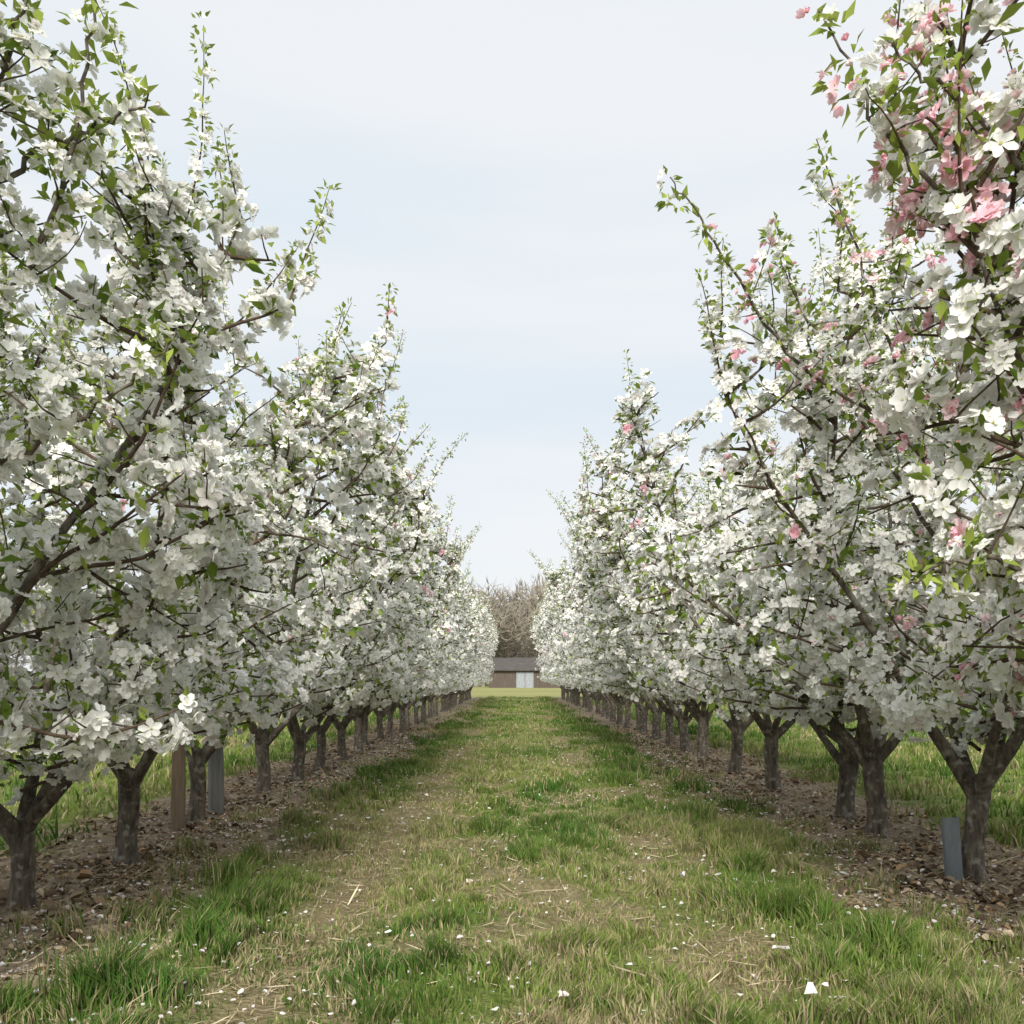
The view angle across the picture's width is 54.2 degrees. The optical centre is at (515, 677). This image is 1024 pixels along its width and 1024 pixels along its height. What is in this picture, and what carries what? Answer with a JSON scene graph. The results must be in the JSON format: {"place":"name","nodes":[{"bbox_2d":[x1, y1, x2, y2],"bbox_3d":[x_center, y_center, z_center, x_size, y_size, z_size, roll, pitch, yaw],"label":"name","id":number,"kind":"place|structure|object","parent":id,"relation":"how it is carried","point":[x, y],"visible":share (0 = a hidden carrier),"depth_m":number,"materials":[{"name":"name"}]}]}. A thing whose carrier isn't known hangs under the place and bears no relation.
{"place":"outdoors","nodes":[
{"label":"outdoors","id":0,"kind":"place"},
{"bbox_2d":[0,683,1023,1023],"bbox_3d":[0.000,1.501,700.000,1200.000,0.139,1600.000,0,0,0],"label":"ground","id":1,"kind":"structure","parent":0,"point":[248,995],"depth_m":7.73,"materials":[{"name":"brown soil"}]},
{"bbox_2d":[0,0,296,912],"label":"apple tree","id":2,"kind":"object","parent":1,"relation":"on","point":[144,672],"visible":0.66,"depth_m":5.78,"materials":[{"name":"white plant"}]},
{"bbox_2d":[0,0,341,761],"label":"apple tree","id":3,"kind":"object","parent":1,"relation":"on","point":[192,352],"visible":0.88,"depth_m":4.98,"materials":[{"name":"white plant"}]},
{"bbox_2d":[171,642,185,831],"bbox_3d":[-3.263,0.650,9.701,0.151,2.103,0.152,0,0,0],"label":"wooden post","id":4,"kind":"object","parent":1,"relation":"on","point":[178,788],"visible":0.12,"depth_m":9.65,"materials":[{"name":"brown wood"}]},
{"bbox_2d":[0,216,382,866],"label":"apple tree","id":5,"kind":"object","parent":1,"relation":"on","point":[290,448],"visible":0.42,"depth_m":8.31,"materials":[{"name":"white plant"}]},
{"bbox_2d":[208,698,223,814],"bbox_3d":[-3.329,0.550,11.097,0.190,2.304,0.194,0,0,0],"label":"wooden post","id":6,"kind":"object","parent":1,"relation":"on","point":[216,782],"visible":0.23,"depth_m":11.04,"materials":[{"name":"grey wood"}]},
{"bbox_2d":[4,282,430,824],"bbox_3d":[-3.223,-1.211,10.285,4.704,5.619,3.360,0,0,-4],"label":"apple tree","id":7,"kind":"object","parent":1,"relation":"on","point":[364,475],"visible":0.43,"depth_m":9.82,"materials":[{"name":"white plant"}]},
{"bbox_2d":[111,344,438,793],"bbox_3d":[-3.103,-1.510,13.124,4.133,6.237,3.348,0,0,-11],"label":"apple tree","id":8,"kind":"object","parent":1,"relation":"on","point":[264,740],"visible":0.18,"depth_m":12.90,"materials":[{"name":"white plant"}]},
{"bbox_2d":[225,495,454,760],"bbox_3d":[-3.223,-0.921,18.301,4.202,5.018,3.001,0,0,-5],"label":"apple tree","id":9,"kind":"object","parent":1,"relation":"on","point":[343,724],"visible":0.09,"depth_m":18.07,"materials":[{"name":"white plant"}]},
{"bbox_2d":[240,465,443,771],"bbox_3d":[-3.202,-0.964,16.355,3.894,5.138,2.727,0,0,7],"label":"apple tree","id":10,"kind":"object","parent":1,"relation":"on","point":[320,731],"visible":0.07,"depth_m":16.26,"materials":[{"name":"white plant"}]},
{"bbox_2d":[217,361,468,780],"bbox_3d":[-2.732,-1.356,14.742,4.199,5.892,3.182,0,0,0],"label":"apple tree","id":11,"kind":"object","parent":1,"relation":"on","point":[362,694],"visible":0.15,"depth_m":14.08,"materials":[{"name":"white plant"}]},
{"bbox_2d":[259,459,445,753],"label":"apple tree","id":12,"kind":"object","parent":1,"relation":"on","point":[359,717],"visible":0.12,"depth_m":19.99,"materials":[{"name":"white plant"}]},
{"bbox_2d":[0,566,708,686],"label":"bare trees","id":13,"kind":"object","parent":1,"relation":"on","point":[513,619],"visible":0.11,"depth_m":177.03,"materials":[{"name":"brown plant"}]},
{"bbox_2d":[275,521,479,746],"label":"apple tree","id":14,"kind":"object","parent":1,"relation":"on","point":[456,553],"visible":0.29,"depth_m":22.51,"materials":[{"name":"white plant"}]},
{"bbox_2d":[292,534,468,740],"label":"apple tree","id":15,"kind":"object","parent":1,"relation":"on","point":[380,715],"visible":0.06,"depth_m":23.87,"materials":[{"name":"white plant"}]},
{"bbox_2d":[316,538,473,736],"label":"apple tree","id":16,"kind":"object","parent":1,"relation":"on","point":[454,592],"visible":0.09,"depth_m":25.86,"materials":[{"name":"white plant"}]},
{"bbox_2d":[319,561,476,732],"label":"apple tree","id":17,"kind":"object","parent":1,"relation":"on","point":[402,707],"visible":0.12,"depth_m":27.86,"materials":[{"name":"white plant"}]},
{"bbox_2d":[348,577,473,727],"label":"apple tree","id":18,"kind":"object","parent":1,"relation":"on","point":[407,709],"visible":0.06,"depth_m":29.78,"materials":[{"name":"white plant"}]},
{"bbox_2d":[362,593,479,723],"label":"apple tree","id":19,"kind":"object","parent":1,"relation":"on","point":[449,674],"visible":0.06,"depth_m":31.35,"materials":[{"name":"white plant"}]},
{"bbox_2d":[370,588,484,719],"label":"apple tree","id":20,"kind":"object","parent":1,"relation":"on","point":[469,639],"visible":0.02,"depth_m":35.68,"materials":[{"name":"white plant"}]},
{"bbox_2d":[376,588,483,722],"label":"apple tree","id":21,"kind":"object","parent":1,"relation":"on","point":[472,644],"visible":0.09,"depth_m":33.69,"materials":[{"name":"white plant"}]},
{"bbox_2d":[417,587,482,714],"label":"apple tree","id":22,"kind":"object","parent":1,"relation":"on","point":[458,628],"visible":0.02,"depth_m":40.97,"materials":[{"name":"white plant"}]},
{"bbox_2d":[427,599,479,717],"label":"apple tree","id":23,"kind":"object","parent":1,"relation":"on","point":[432,697],"visible":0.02,"depth_m":37.61,"materials":[{"name":"white plant"}]},
{"bbox_2d":[422,600,489,707],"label":"apple tree","id":24,"kind":"object","parent":1,"relation":"on","point":[451,705],"visible":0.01,"depth_m":49.25,"materials":[{"name":"white plant"}]},
{"bbox_2d":[430,569,483,715],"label":"apple tree","id":25,"kind":"object","parent":1,"relation":"on","point":[434,704],"visible":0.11,"depth_m":39.64,"materials":[{"name":"white plant"}]},
{"bbox_2d":[426,590,496,709],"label":"apple tree","id":26,"kind":"object","parent":1,"relation":"on","point":[452,694],"visible":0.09,"depth_m":47.35,"materials":[{"name":"white plant"}]},
{"bbox_2d":[431,621,492,703],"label":"apple tree","id":27,"kind":"object","parent":1,"relation":"on","point":[482,668],"visible":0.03,"depth_m":59.59,"materials":[{"name":"white plant"}]},
{"bbox_2d":[439,593,490,711],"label":"apple tree","id":28,"kind":"object","parent":1,"relation":"on","point":[443,698],"visible":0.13,"depth_m":43.65,"materials":[{"name":"white plant"}]},
{"bbox_2d":[443,593,492,710],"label":"apple tree","id":29,"kind":"object","parent":1,"relation":"on","point":[450,693],"visible":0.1,"depth_m":45.45,"materials":[{"name":"white plant"}]},
{"bbox_2d":[441,611,497,701],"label":"apple tree","id":30,"kind":"object","parent":1,"relation":"on","point":[484,668],"visible":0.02,"depth_m":61.02,"materials":[{"name":"white plant"}]},
{"bbox_2d":[453,600,489,707],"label":"apple tree","id":31,"kind":"object","parent":1,"relation":"on","point":[473,674],"visible":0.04,"depth_m":51.43,"materials":[{"name":"white plant"}]},
{"bbox_2d":[454,606,494,705],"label":"apple tree","id":32,"kind":"object","parent":1,"relation":"on","point":[483,676],"visible":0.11,"depth_m":53.95,"materials":[{"name":"white plant"}]},
{"bbox_2d":[455,603,495,704],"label":"apple tree","id":33,"kind":"object","parent":1,"relation":"on","point":[457,693],"visible":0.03,"depth_m":55.18,"materials":[{"name":"white plant"}]},
{"bbox_2d":[458,613,496,703],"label":"apple tree","id":34,"kind":"object","parent":1,"relation":"on","point":[461,694],"visible":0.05,"depth_m":57.10,"materials":[{"name":"white plant"}]},
{"bbox_2d":[464,621,496,700],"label":"apple tree","id":35,"kind":"object","parent":1,"relation":"on","point":[465,698],"visible":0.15,"depth_m":64.97,"materials":[{"name":"white plant"}]},
{"bbox_2d":[463,616,497,701],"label":"apple tree","id":36,"kind":"object","parent":1,"relation":"on","point":[489,655],"visible":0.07,"depth_m":63.03,"materials":[{"name":"white plant"}]},
{"bbox_2d":[467,638,497,697],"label":"apple tree","id":37,"kind":"object","parent":1,"relation":"on","point":[491,669],"visible":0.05,"depth_m":71.04,"materials":[{"name":"white plant"}]},
{"bbox_2d":[468,622,497,699],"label":"apple tree","id":38,"kind":"object","parent":1,"relation":"on","point":[491,670],"visible":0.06,"depth_m":68.72,"materials":[{"name":"white plant"}]},
{"bbox_2d":[467,622,500,699],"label":"apple tree","id":39,"kind":"object","parent":1,"relation":"on","point":[491,651],"visible":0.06,"depth_m":67.52,"materials":[{"name":"white plant"}]},
{"bbox_2d":[0,695,1023,1023],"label":"grass","id":40,"kind":"structure","parent":1,"relation":"on","point":[244,903],"depth_m":6.26,"materials":[{"name":"green plant"}]},
{"bbox_2d":[0,723,1023,1023],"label":"fallen leaves","id":41,"kind":"object","parent":1,"relation":"on","point":[84,873],"visible":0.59,"depth_m":8.26,"materials":[{"name":"brown plant"}]},
{"bbox_2d":[0,738,1023,1023],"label":"dry straw","id":42,"kind":"object","parent":1,"relation":"on","point":[894,836],"visible":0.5,"depth_m":7.62,"materials":[{"name":"beige plant"}]},
{"bbox_2d":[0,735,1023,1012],"bbox_3d":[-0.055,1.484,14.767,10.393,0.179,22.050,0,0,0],"label":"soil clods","id":43,"kind":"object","parent":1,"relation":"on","point":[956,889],"visible":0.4,"depth_m":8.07,"materials":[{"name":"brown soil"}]},
{"bbox_2d":[0,733,1023,1023],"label":"fallen petals","id":44,"kind":"object","parent":1,"relation":"on","point":[2,963],"visible":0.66,"depth_m":7.30,"materials":[{"name":"white plant"}]},
{"bbox_2d":[47,791,987,1007],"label":"fallen blossoms","id":45,"kind":"object","parent":1,"relation":"on","point":[810,988],"visible":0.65,"depth_m":5.39,"materials":[{"name":"white plant"}]},
{"bbox_2d":[487,658,559,687],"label":"wooden shed","id":46,"kind":"structure","parent":1,"relation":"on","point":[515,673],"depth_m":150.00,"materials":[{"name":"brown wood"}]},
{"bbox_2d":[516,671,533,687],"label":"double door","id":47,"kind":"structure","parent":46,"relation":"in","point":[523,679],"depth_m":149.97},
{"bbox_2d":[529,616,567,700],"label":"apple tree","id":48,"kind":"object","parent":1,"relation":"on","point":[532,634],"visible":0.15,"depth_m":65.24,"materials":[{"name":"white plant"}]},
{"bbox_2d":[534,637,565,699],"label":"apple tree","id":49,"kind":"object","parent":1,"relation":"on","point":[564,692],"visible":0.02,"depth_m":69.47,"materials":[{"name":"white plant"}]},
{"bbox_2d":[533,613,569,701],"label":"apple tree","id":50,"kind":"object","parent":1,"relation":"on","point":[566,690],"visible":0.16,"depth_m":63.35,"materials":[{"name":"white plant"}]},
{"bbox_2d":[532,612,572,702],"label":"apple tree","id":51,"kind":"object","parent":1,"relation":"on","point":[538,637],"visible":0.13,"depth_m":59.06,"materials":[{"name":"white plant"}]},
{"bbox_2d":[531,597,576,705],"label":"apple tree","id":52,"kind":"object","parent":1,"relation":"on","point":[543,632],"visible":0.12,"depth_m":54.66,"materials":[{"name":"white plant"}]},
{"bbox_2d":[533,599,576,703],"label":"apple tree","id":53,"kind":"object","parent":1,"relation":"on","point":[574,697],"visible":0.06,"depth_m":57.22,"materials":[{"name":"white plant"}]},
{"bbox_2d":[538,636,571,701],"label":"apple tree","id":54,"kind":"object","parent":1,"relation":"on","point":[558,684],"depth_m":61.37,"materials":[{"name":"white plant"}]},
{"bbox_2d":[532,590,582,705],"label":"apple tree","id":55,"kind":"object","parent":1,"relation":"on","point":[577,693],"visible":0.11,"depth_m":53.08,"materials":[{"name":"white plant"}]},
{"bbox_2d":[540,598,585,707],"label":"apple tree","id":56,"kind":"object","parent":1,"relation":"on","point":[583,697],"visible":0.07,"depth_m":50.56,"materials":[{"name":"white plant"}]},
{"bbox_2d":[539,593,587,708],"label":"apple tree","id":57,"kind":"object","parent":1,"relation":"on","point":[584,694],"visible":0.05,"depth_m":49.00,"materials":[{"name":"white plant"}]},
{"bbox_2d":[540,592,600,712],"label":"apple tree","id":58,"kind":"object","parent":1,"relation":"on","point":[548,618],"visible":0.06,"depth_m":42.56,"materials":[{"name":"white plant"}]},
{"bbox_2d":[538,587,628,711],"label":"apple tree","id":59,"kind":"object","parent":1,"relation":"on","point":[590,698],"visible":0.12,"depth_m":44.74,"materials":[{"name":"white plant"}]},
{"bbox_2d":[543,576,623,709],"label":"apple tree","id":60,"kind":"object","parent":1,"relation":"on","point":[557,637],"visible":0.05,"depth_m":47.77,"materials":[{"name":"white plant"}]},
{"bbox_2d":[540,577,635,714],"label":"apple tree","id":61,"kind":"object","parent":1,"relation":"on","point":[597,698],"visible":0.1,"depth_m":40.84,"materials":[{"name":"white plant"}]},
{"bbox_2d":[541,559,656,716],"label":"apple tree","id":62,"kind":"object","parent":1,"relation":"on","point":[604,702],"visible":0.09,"depth_m":38.45,"materials":[{"name":"white plant"}]},
{"bbox_2d":[547,604,659,718],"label":"apple tree","id":63,"kind":"object","parent":1,"relation":"on","point":[608,707],"visible":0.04,"depth_m":36.69,"materials":[{"name":"white plant"}]},
{"bbox_2d":[529,549,678,724],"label":"apple tree","id":64,"kind":"object","parent":1,"relation":"on","point":[552,575],"visible":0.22,"depth_m":32.25,"materials":[{"name":"white plant"}]},
{"bbox_2d":[549,560,662,721],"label":"apple tree","id":65,"kind":"object","parent":1,"relation":"on","point":[613,701],"visible":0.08,"depth_m":34.70,"materials":[{"name":"white plant"}]},
{"bbox_2d":[557,543,705,727],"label":"apple tree","id":66,"kind":"object","parent":1,"relation":"on","point":[627,703],"visible":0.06,"depth_m":30.59,"materials":[{"name":"white plant"}]},
{"bbox_2d":[557,528,711,729],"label":"apple tree","id":67,"kind":"object","parent":1,"relation":"on","point":[585,598],"visible":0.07,"depth_m":27.65,"materials":[{"name":"white plant"}]},
{"bbox_2d":[559,514,717,734],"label":"apple tree","id":68,"kind":"object","parent":1,"relation":"on","point":[643,709],"visible":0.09,"depth_m":26.39,"materials":[{"name":"white plant"}]},
{"bbox_2d":[546,456,731,751],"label":"apple tree","id":69,"kind":"object","parent":1,"relation":"on","point":[683,719],"visible":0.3,"depth_m":20.65,"materials":[{"name":"white plant"}]},
{"bbox_2d":[556,491,752,743],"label":"apple tree","id":70,"kind":"object","parent":1,"relation":"on","point":[669,720],"visible":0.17,"depth_m":22.14,"materials":[{"name":"white plant"}]},
{"bbox_2d":[563,500,746,739],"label":"apple tree","id":71,"kind":"object","parent":1,"relation":"on","point":[656,719],"visible":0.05,"depth_m":24.39,"materials":[{"name":"white plant"}]},
{"bbox_2d":[572,403,814,758],"bbox_3d":[3.189,-1.778,18.153,4.500,6.791,3.645,0,0,13],"label":"apple tree","id":72,"kind":"object","parent":1,"relation":"on","point":[702,716],"visible":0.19,"depth_m":18.02,"materials":[{"name":"white plant"}]},
{"bbox_2d":[579,426,904,773],"bbox_3d":[3.534,-1.321,15.575,4.895,5.847,3.496,0,0,-1],"label":"apple tree","id":73,"kind":"object","parent":1,"relation":"on","point":[604,510],"visible":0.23,"depth_m":15.94,"materials":[{"name":"white plant"}]},
{"bbox_2d":[602,348,954,791],"bbox_3d":[3.457,-1.398,13.244,4.580,6.043,3.208,0,0,-11],"label":"apple tree","id":74,"kind":"object","parent":1,"relation":"on","point":[633,424],"visible":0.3,"depth_m":12.93,"materials":[{"name":"white plant"}]},
{"bbox_2d":[627,152,1023,838],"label":"apple tree","id":75,"kind":"object","parent":1,"relation":"on","point":[873,752],"visible":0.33,"depth_m":8.70,"materials":[{"name":"white plant"}]},
{"bbox_2d":[652,193,1023,820],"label":"apple tree","id":76,"kind":"object","parent":1,"relation":"on","point":[844,759],"visible":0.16,"depth_m":9.90,"materials":[{"name":"white plant"}]},
{"bbox_2d":[655,130,1023,884],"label":"apple tree","id":77,"kind":"object","parent":1,"relation":"on","point":[899,698],"visible":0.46,"depth_m":7.26,"materials":[{"name":"white plant"}]},
{"bbox_2d":[795,0,1023,730],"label":"apple tree","id":78,"kind":"object","parent":1,"relation":"on","point":[989,142],"visible":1,"depth_m":4.33,"materials":[{"name":"white plant"}]},
{"bbox_2d":[941,816,962,879],"bbox_3d":[3.241,1.295,7.383,0.173,0.530,0.117,0,0,-36],"label":"metal trunk guard","id":79,"kind":"object","parent":1,"relation":"on","point":[951,844],"visible":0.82,"depth_m":7.35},
{"bbox_2d":[0,0,1023,678],"label":"sky","id":80,"kind":"structure","parent":0,"point":[497,163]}
]}

